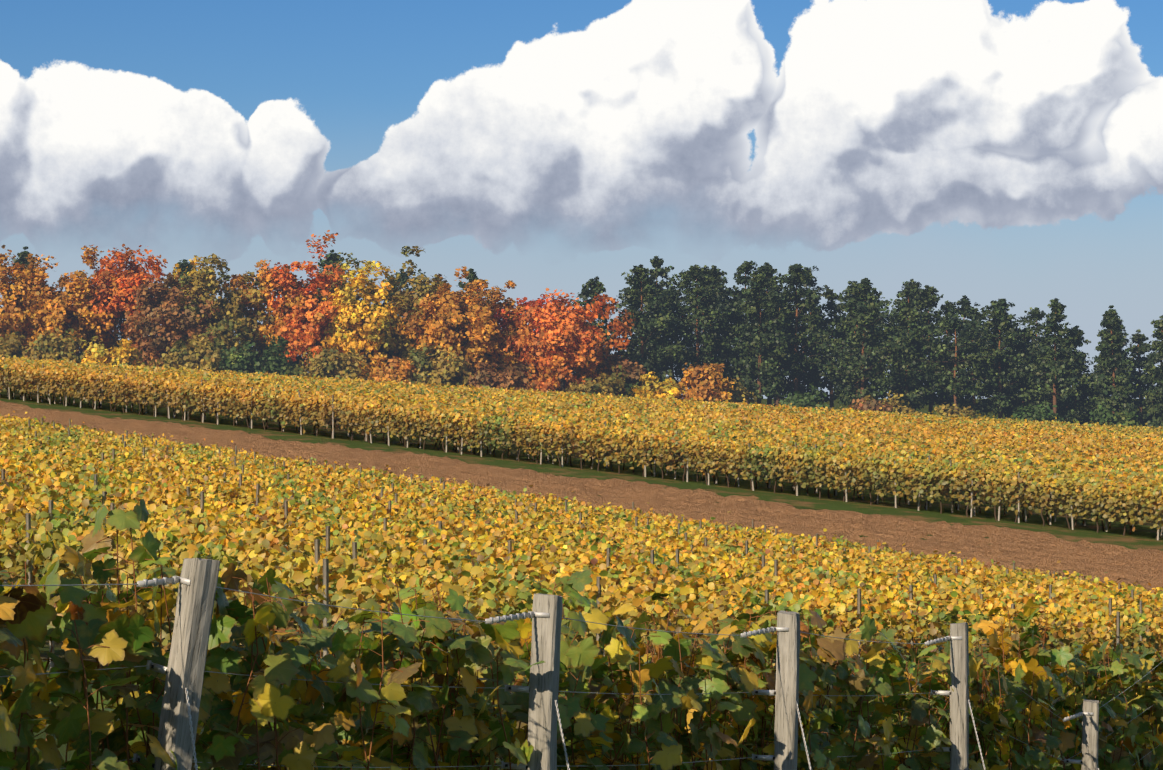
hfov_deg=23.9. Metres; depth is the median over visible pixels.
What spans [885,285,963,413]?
pine tree
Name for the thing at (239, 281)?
deciduous tree
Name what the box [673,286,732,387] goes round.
pine tree
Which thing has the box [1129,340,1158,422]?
pine tree
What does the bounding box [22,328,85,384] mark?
shrub
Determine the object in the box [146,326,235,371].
shrub
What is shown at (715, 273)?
pine tree
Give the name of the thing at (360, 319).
deciduous tree
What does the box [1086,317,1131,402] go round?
pine tree
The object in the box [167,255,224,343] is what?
deciduous tree
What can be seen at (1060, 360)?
pine tree
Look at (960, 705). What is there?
vine post
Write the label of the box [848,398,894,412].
shrub
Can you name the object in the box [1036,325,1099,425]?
pine tree
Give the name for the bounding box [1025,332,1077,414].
pine tree
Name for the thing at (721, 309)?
pine tree
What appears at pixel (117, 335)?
shrub
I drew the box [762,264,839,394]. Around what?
pine tree
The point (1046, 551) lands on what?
dirt track
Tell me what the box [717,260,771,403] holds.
pine tree
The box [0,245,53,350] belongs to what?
deciduous tree
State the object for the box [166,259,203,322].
pine tree
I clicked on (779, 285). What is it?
pine tree
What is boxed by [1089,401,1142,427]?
shrub
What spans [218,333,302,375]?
shrub
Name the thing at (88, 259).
deciduous tree
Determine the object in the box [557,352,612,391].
shrub
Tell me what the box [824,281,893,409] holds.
pine tree
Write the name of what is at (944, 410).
shrub
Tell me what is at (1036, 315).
pine tree
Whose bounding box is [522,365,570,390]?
shrub
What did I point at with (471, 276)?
pine tree
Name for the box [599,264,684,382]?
pine tree
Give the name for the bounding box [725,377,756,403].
shrub
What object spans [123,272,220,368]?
deciduous tree
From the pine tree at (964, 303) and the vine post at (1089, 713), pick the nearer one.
the vine post at (1089, 713)
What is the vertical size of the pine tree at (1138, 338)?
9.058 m
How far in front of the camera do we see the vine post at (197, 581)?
7.77 m
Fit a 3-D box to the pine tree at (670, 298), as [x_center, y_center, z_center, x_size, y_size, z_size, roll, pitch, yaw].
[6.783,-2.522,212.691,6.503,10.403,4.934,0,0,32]
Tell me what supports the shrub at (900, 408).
on the terrain
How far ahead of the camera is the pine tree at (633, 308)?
213.90 m
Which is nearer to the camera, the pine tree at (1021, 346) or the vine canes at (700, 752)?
the vine canes at (700, 752)
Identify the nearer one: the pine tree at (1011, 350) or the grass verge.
the grass verge
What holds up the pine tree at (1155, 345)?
on the terrain
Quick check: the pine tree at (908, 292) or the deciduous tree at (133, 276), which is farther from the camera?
the pine tree at (908, 292)
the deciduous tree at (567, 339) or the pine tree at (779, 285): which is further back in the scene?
the pine tree at (779, 285)
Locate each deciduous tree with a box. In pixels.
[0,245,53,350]
[16,254,112,357]
[53,245,129,351]
[86,244,167,366]
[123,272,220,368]
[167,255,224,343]
[177,253,273,366]
[217,260,307,365]
[265,230,350,365]
[302,252,387,365]
[321,260,406,378]
[359,246,469,369]
[388,273,472,357]
[389,266,499,382]
[462,279,529,375]
[491,294,567,389]
[503,288,636,391]
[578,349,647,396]
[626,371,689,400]
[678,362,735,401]
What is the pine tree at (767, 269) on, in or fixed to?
on the terrain
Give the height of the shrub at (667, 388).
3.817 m
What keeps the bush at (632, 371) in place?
on the terrain
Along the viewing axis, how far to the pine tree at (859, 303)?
204.80 m
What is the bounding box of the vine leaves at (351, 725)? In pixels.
[0,598,1153,769]
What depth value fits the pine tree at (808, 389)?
220.24 m
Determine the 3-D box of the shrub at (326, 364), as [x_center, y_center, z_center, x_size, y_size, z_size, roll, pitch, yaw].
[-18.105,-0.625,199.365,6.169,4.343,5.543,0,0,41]
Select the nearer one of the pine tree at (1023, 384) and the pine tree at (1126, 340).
the pine tree at (1023, 384)
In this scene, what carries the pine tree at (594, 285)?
on the terrain
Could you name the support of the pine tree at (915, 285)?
on the terrain
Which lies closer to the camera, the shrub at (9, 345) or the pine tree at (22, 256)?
the shrub at (9, 345)
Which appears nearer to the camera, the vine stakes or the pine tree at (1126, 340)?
the vine stakes
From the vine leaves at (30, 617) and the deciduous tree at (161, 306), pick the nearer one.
the vine leaves at (30, 617)
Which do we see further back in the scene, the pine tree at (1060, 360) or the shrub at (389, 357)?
the shrub at (389, 357)
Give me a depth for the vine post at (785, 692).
11.33 m
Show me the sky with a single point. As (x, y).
(984, 151)
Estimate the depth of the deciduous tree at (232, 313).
203.93 m
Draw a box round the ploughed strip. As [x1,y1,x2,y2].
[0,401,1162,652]
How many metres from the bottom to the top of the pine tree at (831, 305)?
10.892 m
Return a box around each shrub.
[0,331,24,378]
[7,327,36,355]
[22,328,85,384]
[81,336,148,365]
[109,331,156,359]
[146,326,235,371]
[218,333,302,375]
[261,346,309,376]
[296,347,373,380]
[364,351,393,379]
[368,352,420,384]
[390,343,473,386]
[460,361,535,390]
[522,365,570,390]
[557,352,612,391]
[561,365,628,396]
[623,371,679,397]
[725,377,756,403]
[778,382,828,409]
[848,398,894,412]
[851,391,916,413]
[934,402,977,417]
[1010,401,1063,422]
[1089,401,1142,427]
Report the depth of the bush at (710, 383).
198.88 m
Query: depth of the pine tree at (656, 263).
220.12 m
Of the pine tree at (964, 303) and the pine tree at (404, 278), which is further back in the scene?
the pine tree at (964, 303)
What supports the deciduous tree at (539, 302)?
on the terrain
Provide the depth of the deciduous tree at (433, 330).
201.66 m
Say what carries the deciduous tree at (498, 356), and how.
on the terrain
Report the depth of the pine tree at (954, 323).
203.79 m
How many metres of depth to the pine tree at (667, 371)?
227.46 m
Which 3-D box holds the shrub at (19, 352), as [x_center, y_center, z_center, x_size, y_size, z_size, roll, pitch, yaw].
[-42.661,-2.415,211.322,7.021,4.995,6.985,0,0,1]
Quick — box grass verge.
[0,398,1162,550]
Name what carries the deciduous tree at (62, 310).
on the terrain
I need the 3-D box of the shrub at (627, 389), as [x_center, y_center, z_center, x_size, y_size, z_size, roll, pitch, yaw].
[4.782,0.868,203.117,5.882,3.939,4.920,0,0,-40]
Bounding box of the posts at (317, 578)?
[1,418,1162,707]
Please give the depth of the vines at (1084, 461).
123.46 m
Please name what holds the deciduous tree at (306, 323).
on the terrain
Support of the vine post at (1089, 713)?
on the terrain
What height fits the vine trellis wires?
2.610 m
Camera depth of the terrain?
115.43 m
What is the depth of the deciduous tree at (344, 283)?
208.76 m
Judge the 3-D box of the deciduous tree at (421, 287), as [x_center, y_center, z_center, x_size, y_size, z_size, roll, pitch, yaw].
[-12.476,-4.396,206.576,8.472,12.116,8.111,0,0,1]
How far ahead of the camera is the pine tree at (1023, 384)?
212.99 m
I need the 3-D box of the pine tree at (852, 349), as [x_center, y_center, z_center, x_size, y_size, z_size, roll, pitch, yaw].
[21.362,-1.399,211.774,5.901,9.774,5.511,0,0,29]
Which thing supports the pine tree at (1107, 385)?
on the terrain
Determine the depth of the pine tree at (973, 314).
212.24 m
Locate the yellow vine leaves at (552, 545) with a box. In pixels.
[0,411,1162,711]
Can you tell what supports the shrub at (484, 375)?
on the terrain
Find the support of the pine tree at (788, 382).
on the terrain
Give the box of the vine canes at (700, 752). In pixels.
[0,609,1143,769]
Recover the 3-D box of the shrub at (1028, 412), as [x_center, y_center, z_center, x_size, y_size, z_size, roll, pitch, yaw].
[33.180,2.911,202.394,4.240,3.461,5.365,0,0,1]
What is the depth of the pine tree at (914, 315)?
206.92 m
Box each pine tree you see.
[9,246,43,326]
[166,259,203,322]
[301,250,347,371]
[383,268,416,355]
[456,268,501,355]
[568,276,612,380]
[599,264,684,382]
[610,284,669,374]
[625,288,685,381]
[626,256,693,382]
[632,286,703,387]
[646,264,752,367]
[649,265,748,382]
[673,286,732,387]
[695,285,744,365]
[712,303,762,392]
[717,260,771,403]
[723,270,793,405]
[732,262,806,405]
[753,291,809,405]
[757,284,792,406]
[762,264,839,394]
[780,266,829,391]
[783,301,846,395]
[799,278,921,404]
[799,288,865,409]
[817,309,883,407]
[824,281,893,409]
[847,294,886,399]
[848,303,959,410]
[867,324,942,413]
[878,285,938,394]
[882,279,936,403]
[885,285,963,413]
[892,310,1008,411]
[923,300,995,407]
[925,308,1015,417]
[943,295,983,408]
[950,298,1043,419]
[961,309,1023,418]
[987,327,1052,418]
[995,349,1050,418]
[1009,307,1062,407]
[1020,298,1096,413]
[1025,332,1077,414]
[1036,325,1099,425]
[1049,335,1093,421]
[1086,305,1137,416]
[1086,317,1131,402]
[1086,324,1138,418]
[1090,312,1148,418]
[1124,329,1155,424]
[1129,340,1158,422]
[1135,315,1162,426]
[1142,332,1162,427]
[1144,385,1162,421]
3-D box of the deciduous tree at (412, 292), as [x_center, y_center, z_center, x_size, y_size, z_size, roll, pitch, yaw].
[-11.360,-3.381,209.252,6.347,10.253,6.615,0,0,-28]
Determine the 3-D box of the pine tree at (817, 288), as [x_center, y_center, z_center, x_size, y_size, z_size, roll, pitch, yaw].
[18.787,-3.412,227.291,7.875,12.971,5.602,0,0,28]
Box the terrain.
[0,387,1162,769]
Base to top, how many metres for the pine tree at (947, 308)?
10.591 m
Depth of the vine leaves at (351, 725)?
11.84 m
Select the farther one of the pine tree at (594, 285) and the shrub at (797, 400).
the pine tree at (594, 285)
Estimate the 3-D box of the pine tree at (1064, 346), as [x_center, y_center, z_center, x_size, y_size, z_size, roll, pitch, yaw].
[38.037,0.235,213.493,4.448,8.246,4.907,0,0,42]
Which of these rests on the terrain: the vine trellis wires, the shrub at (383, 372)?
the shrub at (383, 372)
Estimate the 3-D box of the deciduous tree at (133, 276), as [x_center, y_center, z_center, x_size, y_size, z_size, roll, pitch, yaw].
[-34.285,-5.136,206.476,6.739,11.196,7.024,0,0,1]
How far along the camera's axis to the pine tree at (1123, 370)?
213.84 m
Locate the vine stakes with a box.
[0,363,1162,539]
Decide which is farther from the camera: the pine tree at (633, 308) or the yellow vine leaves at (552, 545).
the pine tree at (633, 308)
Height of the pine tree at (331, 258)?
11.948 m
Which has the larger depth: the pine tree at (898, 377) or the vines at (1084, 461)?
the pine tree at (898, 377)
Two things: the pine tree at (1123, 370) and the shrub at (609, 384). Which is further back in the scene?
the pine tree at (1123, 370)
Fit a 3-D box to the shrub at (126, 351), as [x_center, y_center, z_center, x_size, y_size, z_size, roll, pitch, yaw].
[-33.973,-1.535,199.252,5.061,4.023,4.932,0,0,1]
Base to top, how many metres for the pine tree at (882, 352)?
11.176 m
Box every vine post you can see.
[133,558,219,769]
[485,593,569,769]
[741,610,810,769]
[925,622,984,769]
[1063,699,1098,769]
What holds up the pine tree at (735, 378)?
on the terrain
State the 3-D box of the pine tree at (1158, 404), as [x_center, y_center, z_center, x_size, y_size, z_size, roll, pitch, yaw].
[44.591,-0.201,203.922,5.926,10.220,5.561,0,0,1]
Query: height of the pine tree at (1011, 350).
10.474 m
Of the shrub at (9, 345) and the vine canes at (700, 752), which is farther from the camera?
the shrub at (9, 345)
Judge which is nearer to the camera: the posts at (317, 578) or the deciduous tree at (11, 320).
the posts at (317, 578)
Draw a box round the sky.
[0,0,1162,398]
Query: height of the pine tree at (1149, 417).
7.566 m
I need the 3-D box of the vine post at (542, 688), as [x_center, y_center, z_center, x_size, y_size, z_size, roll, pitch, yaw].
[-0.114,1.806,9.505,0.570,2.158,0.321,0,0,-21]
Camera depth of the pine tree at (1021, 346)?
210.07 m
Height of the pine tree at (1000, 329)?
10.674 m
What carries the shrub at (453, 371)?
on the terrain
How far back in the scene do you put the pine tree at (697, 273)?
209.09 m
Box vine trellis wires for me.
[0,584,1162,769]
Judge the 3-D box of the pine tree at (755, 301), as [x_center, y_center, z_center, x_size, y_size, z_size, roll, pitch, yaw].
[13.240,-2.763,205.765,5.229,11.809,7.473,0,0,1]
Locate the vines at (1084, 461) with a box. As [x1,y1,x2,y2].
[0,355,1162,539]
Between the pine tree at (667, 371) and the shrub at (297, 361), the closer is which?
the shrub at (297, 361)
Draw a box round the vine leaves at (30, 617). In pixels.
[0,499,1162,769]

